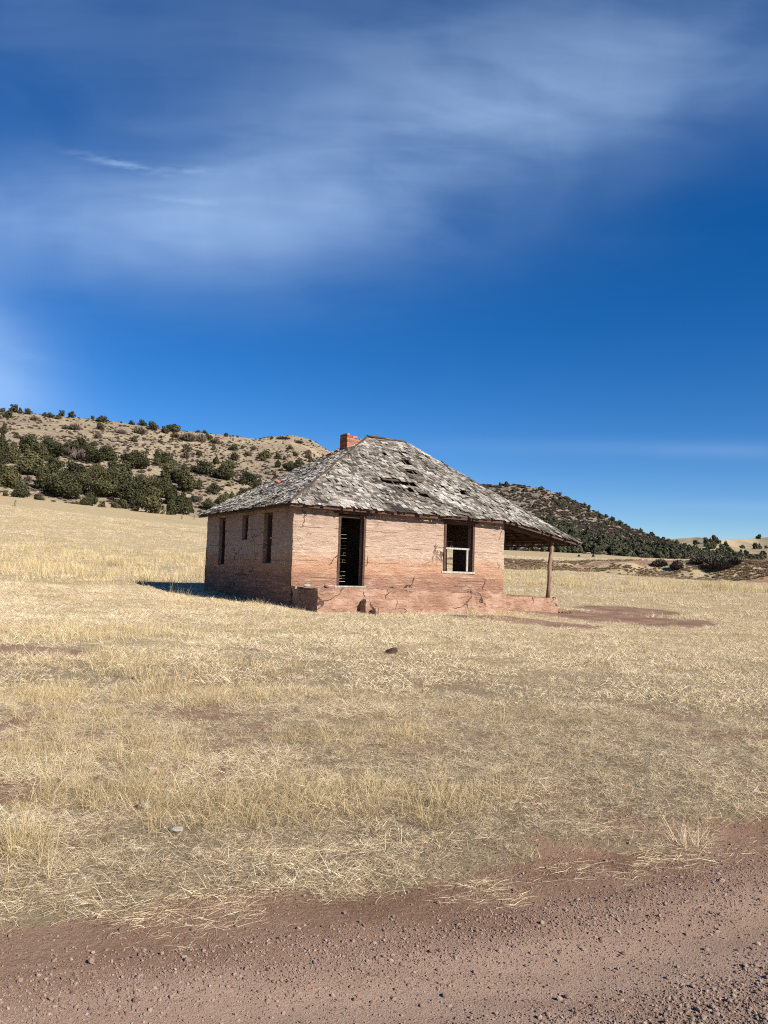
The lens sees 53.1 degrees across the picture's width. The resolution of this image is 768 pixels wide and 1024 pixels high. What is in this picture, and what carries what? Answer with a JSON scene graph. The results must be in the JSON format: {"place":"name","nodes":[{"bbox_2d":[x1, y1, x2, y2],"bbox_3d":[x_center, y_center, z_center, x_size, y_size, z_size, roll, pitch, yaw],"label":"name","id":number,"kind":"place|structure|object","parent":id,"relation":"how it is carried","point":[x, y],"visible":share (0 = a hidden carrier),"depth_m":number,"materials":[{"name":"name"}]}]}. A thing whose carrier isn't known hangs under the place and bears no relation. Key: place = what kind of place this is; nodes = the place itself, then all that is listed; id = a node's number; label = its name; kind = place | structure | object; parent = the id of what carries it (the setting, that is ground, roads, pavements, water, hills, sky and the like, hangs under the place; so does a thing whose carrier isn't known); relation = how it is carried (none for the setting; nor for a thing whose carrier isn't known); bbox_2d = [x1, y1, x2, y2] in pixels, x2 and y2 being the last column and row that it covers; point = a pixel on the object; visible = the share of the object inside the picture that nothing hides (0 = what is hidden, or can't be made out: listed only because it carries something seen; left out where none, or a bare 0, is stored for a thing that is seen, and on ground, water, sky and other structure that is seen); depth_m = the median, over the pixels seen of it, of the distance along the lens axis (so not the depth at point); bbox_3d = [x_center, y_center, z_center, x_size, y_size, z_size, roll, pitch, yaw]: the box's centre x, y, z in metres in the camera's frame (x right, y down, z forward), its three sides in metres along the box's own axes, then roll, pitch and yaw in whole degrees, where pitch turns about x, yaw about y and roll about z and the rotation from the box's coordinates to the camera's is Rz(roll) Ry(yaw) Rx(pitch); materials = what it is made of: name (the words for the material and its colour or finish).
{"place":"outdoors","nodes":[
{"label":"outdoors","id":0,"kind":"place"},
{"bbox_2d":[0,412,345,534],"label":"hill","id":1,"kind":"structure","parent":0,"point":[279,445],"depth_m":257.45,"materials":[{"name":"soil"}]},
{"bbox_2d":[0,422,7,433],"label":"juniper tree","id":2,"kind":"object","parent":1,"relation":"on","point":[3,428],"visible":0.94,"depth_m":226.98,"materials":[{"name":"green plant"}]},
{"bbox_2d":[0,432,8,463],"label":"juniper tree","id":3,"kind":"object","parent":1,"relation":"on","point":[4,447],"visible":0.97,"depth_m":163.45,"materials":[{"name":"green plant"}]},
{"bbox_2d":[0,460,9,486],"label":"juniper tree","id":4,"kind":"object","parent":1,"relation":"on","point":[3,469],"visible":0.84,"depth_m":134.81,"materials":[{"name":"green plant"}]},
{"bbox_2d":[2,410,14,417],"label":"juniper tree","id":5,"kind":"object","parent":1,"relation":"on","point":[7,414],"visible":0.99,"depth_m":262.74,"materials":[{"name":"green plant"}]},
{"bbox_2d":[9,404,17,412],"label":"juniper tree","id":6,"kind":"object","parent":1,"relation":"on","point":[13,408],"visible":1,"depth_m":274.98,"materials":[{"name":"green plant"}]},
{"bbox_2d":[5,464,22,487],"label":"juniper tree","id":7,"kind":"object","parent":1,"relation":"on","point":[13,476],"visible":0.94,"depth_m":134.95,"materials":[{"name":"green plant"}]},
{"bbox_2d":[6,440,21,463],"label":"juniper tree","id":8,"kind":"object","parent":1,"relation":"on","point":[13,456],"visible":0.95,"depth_m":169.52,"materials":[{"name":"green plant"}]},
{"bbox_2d":[18,433,38,452],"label":"juniper tree","id":9,"kind":"object","parent":1,"relation":"on","point":[26,442],"visible":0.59,"depth_m":193.62,"materials":[{"name":"green plant"}]},
{"bbox_2d":[16,447,46,474],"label":"juniper tree","id":10,"kind":"object","parent":1,"relation":"on","point":[27,463],"visible":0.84,"depth_m":154.16,"materials":[{"name":"green plant"}]},
{"bbox_2d":[31,464,51,488],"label":"juniper tree","id":11,"kind":"object","parent":1,"relation":"on","point":[40,474],"visible":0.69,"depth_m":139.74,"materials":[{"name":"green plant"}]},
{"bbox_2d":[30,442,52,460],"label":"juniper tree","id":12,"kind":"object","parent":1,"relation":"on","point":[41,449],"visible":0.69,"depth_m":183.00,"materials":[{"name":"green plant"}]},
{"bbox_2d":[41,472,57,492],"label":"juniper tree","id":13,"kind":"object","parent":1,"relation":"on","point":[50,477],"visible":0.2,"depth_m":139.06,"materials":[{"name":"green plant"}]},
{"bbox_2d":[40,435,64,456],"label":"juniper tree","id":14,"kind":"object","parent":1,"relation":"on","point":[54,449],"visible":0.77,"depth_m":192.32,"materials":[{"name":"green plant"}]},
{"bbox_2d":[43,455,65,469],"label":"juniper tree","id":15,"kind":"object","parent":1,"relation":"on","point":[57,462],"visible":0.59,"depth_m":166.97,"materials":[{"name":"green plant"}]},
{"bbox_2d":[46,462,65,476],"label":"juniper tree","id":16,"kind":"object","parent":1,"relation":"on","point":[52,469],"visible":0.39,"depth_m":148.07,"materials":[{"name":"green plant"}]},
{"bbox_2d":[44,472,82,498],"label":"juniper tree","id":17,"kind":"object","parent":1,"relation":"on","point":[60,485],"visible":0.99,"depth_m":136.05,"materials":[{"name":"green plant"}]},
{"bbox_2d":[61,445,75,455],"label":"scrub bush","id":18,"kind":"object","parent":1,"relation":"on","point":[67,451],"visible":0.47,"depth_m":200.62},
{"bbox_2d":[59,459,86,479],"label":"juniper tree","id":19,"kind":"object","parent":1,"relation":"on","point":[73,467],"visible":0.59,"depth_m":157.13,"materials":[{"name":"green plant"}]},
{"bbox_2d":[69,423,81,429],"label":"scrub bush","id":20,"kind":"object","parent":1,"relation":"on","point":[74,426],"visible":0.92,"depth_m":258.70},
{"bbox_2d":[66,435,87,449],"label":"juniper tree","id":21,"kind":"object","parent":1,"relation":"on","point":[82,441],"visible":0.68,"depth_m":210.86,"materials":[{"name":"green plant"}]},
{"bbox_2d":[69,449,85,460],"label":"scrub bush","id":22,"kind":"object","parent":1,"relation":"on","point":[78,454],"visible":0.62,"depth_m":195.52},
{"bbox_2d":[69,472,87,491],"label":"juniper tree","id":23,"kind":"object","parent":1,"relation":"on","point":[81,479],"visible":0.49,"depth_m":143.66,"materials":[{"name":"green plant"}]},
{"bbox_2d":[72,467,93,482],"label":"juniper tree","id":24,"kind":"object","parent":1,"relation":"on","point":[87,471],"visible":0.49,"depth_m":156.32,"materials":[{"name":"green plant"}]},
{"bbox_2d":[84,491,98,503],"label":"juniper tree","id":25,"kind":"object","parent":1,"relation":"on","point":[94,499],"visible":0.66,"depth_m":137.41,"materials":[{"name":"green plant"}]},
{"bbox_2d":[82,445,104,462],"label":"juniper tree","id":26,"kind":"object","parent":1,"relation":"on","point":[93,455],"visible":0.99,"depth_m":190.76,"materials":[{"name":"green plant"}]},
{"bbox_2d":[89,464,106,479],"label":"juniper tree","id":27,"kind":"object","parent":1,"relation":"on","point":[97,468],"visible":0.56,"depth_m":163.51,"materials":[{"name":"green plant"}]},
{"bbox_2d":[93,431,102,438],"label":"scrub bush","id":28,"kind":"object","parent":1,"relation":"on","point":[97,436],"visible":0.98,"depth_m":246.50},
{"bbox_2d":[83,474,116,497],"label":"juniper tree","id":29,"kind":"object","parent":1,"relation":"on","point":[96,485],"visible":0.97,"depth_m":142.96,"materials":[{"name":"green plant"}]},
{"bbox_2d":[96,415,109,421],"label":"juniper tree","id":30,"kind":"object","parent":1,"relation":"on","point":[101,418],"visible":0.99,"depth_m":284.99,"materials":[{"name":"green plant"}]},
{"bbox_2d":[97,468,116,479],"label":"juniper tree","id":31,"kind":"object","parent":1,"relation":"on","point":[106,473],"visible":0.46,"depth_m":161.75,"materials":[{"name":"green plant"}]},
{"bbox_2d":[99,444,119,460],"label":"juniper tree","id":32,"kind":"object","parent":1,"relation":"on","point":[109,453],"visible":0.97,"depth_m":198.55,"materials":[{"name":"green plant"}]},
{"bbox_2d":[107,459,119,468],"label":"juniper tree","id":33,"kind":"object","parent":1,"relation":"on","point":[113,464],"visible":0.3,"depth_m":178.16,"materials":[{"name":"green plant"}]},
{"bbox_2d":[103,470,128,497],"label":"juniper tree","id":34,"kind":"object","parent":1,"relation":"on","point":[116,480],"visible":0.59,"depth_m":146.69,"materials":[{"name":"green plant"}]},
{"bbox_2d":[107,459,135,480],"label":"juniper tree","id":35,"kind":"object","parent":1,"relation":"on","point":[126,467],"visible":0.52,"depth_m":167.36,"materials":[{"name":"green plant"}]},
{"bbox_2d":[116,480,143,506],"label":"juniper tree","id":36,"kind":"object","parent":1,"relation":"on","point":[130,491],"visible":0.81,"depth_m":141.23,"materials":[{"name":"green plant"}]},
{"bbox_2d":[118,450,149,468],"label":"juniper tree","id":37,"kind":"object","parent":1,"relation":"on","point":[140,461],"visible":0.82,"depth_m":190.33,"materials":[{"name":"green plant"}]},
{"bbox_2d":[133,473,144,482],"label":"juniper tree","id":38,"kind":"object","parent":1,"relation":"on","point":[137,476],"visible":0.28,"depth_m":164.69,"materials":[{"name":"green plant"}]},
{"bbox_2d":[132,426,148,433],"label":"scrub bush","id":39,"kind":"object","parent":1,"relation":"on","point":[140,430],"visible":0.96,"depth_m":279.07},
{"bbox_2d":[135,475,161,494],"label":"juniper tree","id":40,"kind":"object","parent":1,"relation":"on","point":[145,483],"visible":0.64,"depth_m":153.11,"materials":[{"name":"green plant"}]},
{"bbox_2d":[146,421,159,429],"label":"juniper tree","id":41,"kind":"object","parent":1,"relation":"on","point":[153,425],"visible":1,"depth_m":293.44,"materials":[{"name":"green plant"}]},
{"bbox_2d":[152,453,160,464],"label":"juniper tree","id":42,"kind":"object","parent":1,"relation":"on","point":[157,460],"visible":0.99,"depth_m":199.81,"materials":[{"name":"green plant"}]},
{"bbox_2d":[153,450,177,465],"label":"juniper tree","id":43,"kind":"object","parent":1,"relation":"on","point":[164,456],"visible":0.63,"depth_m":206.83,"materials":[{"name":"green plant"}]},
{"bbox_2d":[155,476,176,497],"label":"juniper tree","id":44,"kind":"object","parent":1,"relation":"on","point":[166,482],"visible":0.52,"depth_m":157.09,"materials":[{"name":"green plant"}]},
{"bbox_2d":[159,460,175,478],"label":"juniper tree","id":45,"kind":"object","parent":1,"relation":"on","point":[168,467],"visible":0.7,"depth_m":183.25,"materials":[{"name":"green plant"}]},
{"bbox_2d":[164,487,179,501],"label":"juniper tree","id":46,"kind":"object","parent":1,"relation":"on","point":[171,492],"visible":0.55,"depth_m":150.82,"materials":[{"name":"green plant"}]},
{"bbox_2d":[170,424,180,431],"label":"juniper tree","id":47,"kind":"object","parent":1,"relation":"on","point":[175,428],"visible":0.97,"depth_m":302.43,"materials":[{"name":"green plant"}]},
{"bbox_2d":[172,468,181,482],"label":"juniper tree","id":48,"kind":"object","parent":1,"relation":"on","point":[174,479],"visible":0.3,"depth_m":181.30,"materials":[{"name":"green plant"}]},
{"bbox_2d":[175,492,189,514],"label":"juniper tree","id":49,"kind":"object","parent":1,"relation":"on","point":[182,502],"visible":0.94,"depth_m":145.12,"materials":[{"name":"green plant"}]},
{"bbox_2d":[174,469,197,490],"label":"juniper tree","id":50,"kind":"object","parent":1,"relation":"on","point":[187,481],"visible":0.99,"depth_m":169.45,"materials":[{"name":"green plant"}]},
{"bbox_2d":[182,449,189,458],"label":"scrub bush","id":51,"kind":"object","parent":1,"relation":"on","point":[185,455],"visible":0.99,"depth_m":243.81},
{"bbox_2d":[183,433,196,441],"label":"scrub bush","id":52,"kind":"object","parent":1,"relation":"on","point":[191,438],"visible":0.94,"depth_m":287.84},
{"bbox_2d":[196,478,201,488],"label":"juniper tree","id":53,"kind":"object","parent":1,"relation":"on","point":[199,483],"visible":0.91,"depth_m":175.28,"materials":[{"name":"green plant"}]},
{"bbox_2d":[196,433,206,441],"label":"scrub bush","id":54,"kind":"object","parent":1,"relation":"on","point":[201,438],"visible":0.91,"depth_m":291.48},
{"bbox_2d":[192,459,215,474],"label":"juniper tree","id":55,"kind":"object","parent":1,"relation":"on","point":[203,467],"visible":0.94,"depth_m":200.79,"materials":[{"name":"green plant"}]},
{"bbox_2d":[201,498,217,509],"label":"juniper tree","id":56,"kind":"object","parent":1,"relation":"on","point":[208,504],"visible":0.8,"depth_m":152.86,"materials":[{"name":"green plant"}]},
{"bbox_2d":[205,482,220,494],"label":"juniper tree","id":57,"kind":"object","parent":1,"relation":"on","point":[215,488],"visible":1,"depth_m":173.15,"materials":[{"name":"green plant"}]},
{"bbox_2d":[214,493,229,503],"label":"juniper tree","id":58,"kind":"object","parent":1,"relation":"on","point":[222,498],"visible":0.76,"depth_m":162.59,"materials":[{"name":"green plant"}]},
{"bbox_2d":[214,459,237,479],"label":"juniper tree","id":59,"kind":"object","parent":1,"relation":"on","point":[225,471],"visible":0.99,"depth_m":197.75,"materials":[{"name":"green plant"}]},
{"bbox_2d":[228,452,239,459],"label":"juniper tree","id":60,"kind":"object","parent":1,"relation":"on","point":[233,456],"visible":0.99,"depth_m":260.51,"materials":[{"name":"green plant"}]},
{"bbox_2d":[238,469,258,484],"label":"juniper tree","id":61,"kind":"object","parent":1,"relation":"on","point":[248,478],"visible":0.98,"depth_m":196.53,"materials":[{"name":"green plant"}]},
{"bbox_2d":[257,449,271,457],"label":"juniper tree","id":62,"kind":"object","parent":1,"relation":"on","point":[265,454],"visible":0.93,"depth_m":274.78,"materials":[{"name":"green plant"}]},
{"bbox_2d":[282,461,295,470],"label":"juniper tree","id":63,"kind":"object","parent":1,"relation":"on","point":[289,466],"visible":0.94,"depth_m":249.60,"materials":[{"name":"green plant"}]},
{"bbox_2d":[294,459,303,467],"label":"juniper tree","id":64,"kind":"object","parent":1,"relation":"on","point":[298,463],"visible":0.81,"depth_m":264.61,"materials":[{"name":"green plant"}]},
{"bbox_2d":[0,413,724,558],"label":"hill scrub","id":65,"kind":"object","parent":1,"relation":"on","point":[553,508],"visible":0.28,"depth_m":283.60,"materials":[{"name":"plant"}]},
{"bbox_2d":[0,494,767,973],"bbox_3d":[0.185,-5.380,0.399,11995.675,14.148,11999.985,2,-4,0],"label":"ground","id":66,"kind":"structure","parent":0,"point":[38,922],"depth_m":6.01,"materials":[{"name":"plant"}]},
{"bbox_2d":[11,482,29,497],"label":"juniper tree","id":67,"kind":"object","parent":66,"relation":"on","point":[20,490],"visible":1,"depth_m":116.37,"materials":[{"name":"green plant"}]},
{"bbox_2d":[79,495,90,504],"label":"juniper tree","id":68,"kind":"object","parent":66,"relation":"on","point":[85,500],"visible":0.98,"depth_m":121.69,"materials":[{"name":"green plant"}]},
{"bbox_2d":[110,499,120,508],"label":"juniper tree","id":69,"kind":"object","parent":66,"relation":"on","point":[114,504],"visible":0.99,"depth_m":128.47,"materials":[{"name":"green plant"}]},
{"bbox_2d":[119,499,130,508],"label":"juniper tree","id":70,"kind":"object","parent":66,"relation":"on","point":[123,503],"visible":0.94,"depth_m":139.15,"materials":[{"name":"green plant"}]},
{"bbox_2d":[116,644,171,682],"bbox_3d":[-2.999,1.845,9.673,0.874,0.539,0.906,2,-4,0],"label":"grass clump","id":71,"kind":"object","parent":66,"relation":"on","point":[142,666],"visible":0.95,"depth_m":9.61,"materials":[{"name":"plant"}]},
{"bbox_2d":[134,486,166,513],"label":"juniper tree","id":72,"kind":"object","parent":66,"relation":"on","point":[149,501],"visible":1,"depth_m":126.31,"materials":[{"name":"green plant"}]},
{"bbox_2d":[166,495,176,514],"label":"juniper tree","id":73,"kind":"object","parent":66,"relation":"on","point":[171,507],"visible":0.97,"depth_m":132.40,"materials":[{"name":"green plant"}]},
{"bbox_2d":[169,826,182,831],"bbox_3d":[-1.196,1.827,4.431,0.081,0.036,0.074,5,-5,-38],"label":"rock","id":74,"kind":"object","parent":66,"relation":"on","point":[179,828],"visible":0.92,"depth_m":4.41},
{"bbox_2d":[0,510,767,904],"bbox_3d":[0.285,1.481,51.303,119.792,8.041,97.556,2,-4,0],"label":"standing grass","id":75,"kind":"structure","parent":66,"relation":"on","point":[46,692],"depth_m":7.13,"materials":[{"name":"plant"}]},
{"bbox_2d":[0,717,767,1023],"bbox_3d":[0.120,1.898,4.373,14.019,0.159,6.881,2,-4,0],"label":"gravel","id":76,"kind":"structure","parent":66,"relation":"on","point":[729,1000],"depth_m":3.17,"materials":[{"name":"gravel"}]},
{"bbox_2d":[197,433,580,614],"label":"ruined house","id":77,"kind":"structure","parent":66,"relation":"on","point":[280,542],"depth_m":24.15,"materials":[{"name":"brick"}]},
{"bbox_2d":[221,519,225,564],"bbox_3d":[-5.498,1.063,26.848,0.105,1.645,0.763,5,-5,-31],"label":"window frame","id":78,"kind":"structure","parent":77,"relation":"in","point":[224,520],"depth_m":27.08,"materials":[{"name":"wood"}]},
{"bbox_2d":[245,516,248,539],"bbox_3d":[-4.364,0.545,25.028,0.105,0.825,0.634,5,-5,-31],"label":"window frame","id":79,"kind":"structure","parent":77,"relation":"in","point":[246,530],"depth_m":25.20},
{"bbox_2d":[266,513,272,563],"bbox_3d":[-3.377,0.811,23.351,0.106,1.584,0.753,5,-5,-31],"label":"window frame","id":80,"kind":"structure","parent":77,"relation":"in","point":[270,515],"depth_m":23.57,"materials":[{"name":"wood"}]},
{"bbox_2d":[442,522,474,573],"bbox_3d":[2.383,1.164,24.722,1.328,1.623,0.162,5,-5,-31],"label":"window frame","id":81,"kind":"structure","parent":77,"relation":"in","point":[445,523],"depth_m":24.84,"materials":[{"name":"wood"}]},
{"bbox_2d":[384,647,397,653],"bbox_3d":[0.126,2.312,12.764,0.192,0.124,0.254,-9,-5,40],"label":"soil clod","id":82,"kind":"object","parent":66,"relation":"on","point":[393,650],"visible":0.92,"depth_m":12.70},
{"bbox_2d":[384,720,420,740],"bbox_3d":[0.167,1.981,7.007,0.366,0.208,0.318,2,-4,0],"label":"grass clump","id":83,"kind":"object","parent":66,"relation":"on","point":[401,731],"visible":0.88,"depth_m":6.99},
{"bbox_2d":[417,773,461,809],"bbox_3d":[0.380,1.827,5.068,0.338,0.252,0.360,3,-4,-13],"label":"grass clump","id":84,"kind":"object","parent":66,"relation":"on","point":[433,798],"visible":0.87,"depth_m":5.04,"materials":[{"name":"plant"}]},
{"bbox_2d":[464,598,483,617],"bbox_3d":[2.409,2.555,20.666,0.603,0.603,0.682,1,-5,17],"label":"grass clump","id":85,"kind":"object","parent":66,"relation":"on","point":[473,610],"visible":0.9,"depth_m":20.72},
{"bbox_2d":[505,845,543,864],"bbox_3d":[0.795,1.914,4.318,0.260,0.078,0.245,2,-4,0],"label":"grass clump","id":86,"kind":"object","parent":66,"relation":"on","point":[527,855],"visible":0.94,"depth_m":4.30,"materials":[{"name":"plant"}]},
{"bbox_2d":[447,557,767,580],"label":"bank brush","id":87,"kind":"object","parent":66,"relation":"on","point":[535,562],"visible":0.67,"depth_m":72.43,"materials":[{"name":"plant"}]},
{"bbox_2d":[623,549,633,556],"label":"juniper tree","id":88,"kind":"object","parent":66,"relation":"on","point":[629,552],"visible":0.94,"depth_m":309.05,"materials":[{"name":"green plant"}]},
{"bbox_2d":[639,554,652,557],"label":"leafless bush","id":89,"kind":"object","parent":66,"relation":"on","point":[645,555],"visible":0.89,"depth_m":228.49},
{"bbox_2d":[654,550,664,558],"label":"juniper tree","id":90,"kind":"object","parent":66,"relation":"on","point":[658,553],"visible":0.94,"depth_m":309.41,"materials":[{"name":"green plant"}]},
{"bbox_2d":[652,558,667,566],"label":"leafless bush","id":91,"kind":"object","parent":66,"relation":"on","point":[660,562],"visible":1,"depth_m":74.03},
{"bbox_2d":[669,559,683,569],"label":"leafless bush","id":92,"kind":"object","parent":66,"relation":"on","point":[676,565],"visible":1,"depth_m":72.52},
{"bbox_2d":[659,815,719,855],"bbox_3d":[1.819,1.919,4.589,0.428,0.210,0.449,1,-4,13],"label":"grass clump","id":93,"kind":"object","parent":66,"relation":"on","point":[684,839],"visible":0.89,"depth_m":4.62,"materials":[{"name":"plant"}]},
{"bbox_2d":[688,556,712,563],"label":"leafless bush","id":94,"kind":"object","parent":66,"relation":"on","point":[699,560],"visible":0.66,"depth_m":72.96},
{"bbox_2d":[702,557,734,569],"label":"leafless bush","id":95,"kind":"object","parent":66,"relation":"on","point":[721,563],"visible":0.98,"depth_m":70.89,"materials":[{"name":"plant"}]},
{"bbox_2d":[722,556,742,564],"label":"leafless bush","id":96,"kind":"object","parent":66,"relation":"on","point":[735,560],"visible":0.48,"depth_m":71.47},
{"bbox_2d":[0,861,767,1023],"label":"road","id":97,"kind":"structure","parent":0,"point":[718,945],"depth_m":3.07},
{"bbox_2d":[0,0,767,539],"label":"sky","id":98,"kind":"structure","parent":0,"point":[523,242],"materials":[{"name":"blue"}]},
{"bbox_2d":[489,485,647,554],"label":"hill","id":99,"kind":"structure","parent":0,"point":[537,494],"depth_m":450.71,"materials":[{"name":"soil"}]},
{"bbox_2d":[582,542,592,551],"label":"juniper tree","id":100,"kind":"object","parent":99,"relation":"on","point":[585,545],"visible":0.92,"depth_m":315.32,"materials":[{"name":"green plant"}]},
{"bbox_2d":[635,547,642,555],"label":"juniper tree","id":101,"kind":"object","parent":99,"relation":"on","point":[638,551],"visible":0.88,"depth_m":316.97,"materials":[{"name":"green plant"}]},
{"bbox_2d":[670,537,767,558],"bbox_3d":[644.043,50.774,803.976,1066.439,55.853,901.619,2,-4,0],"label":"hill","id":102,"kind":"structure","parent":0,"point":[734,544],"depth_m":789.56,"materials":[{"name":"soil"}]},
{"bbox_2d":[483,481,767,559],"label":"hill woodland","id":103,"kind":"object","parent":102,"relation":"on","point":[565,526],"visible":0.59,"depth_m":388.85,"materials":[{"name":"plant"}]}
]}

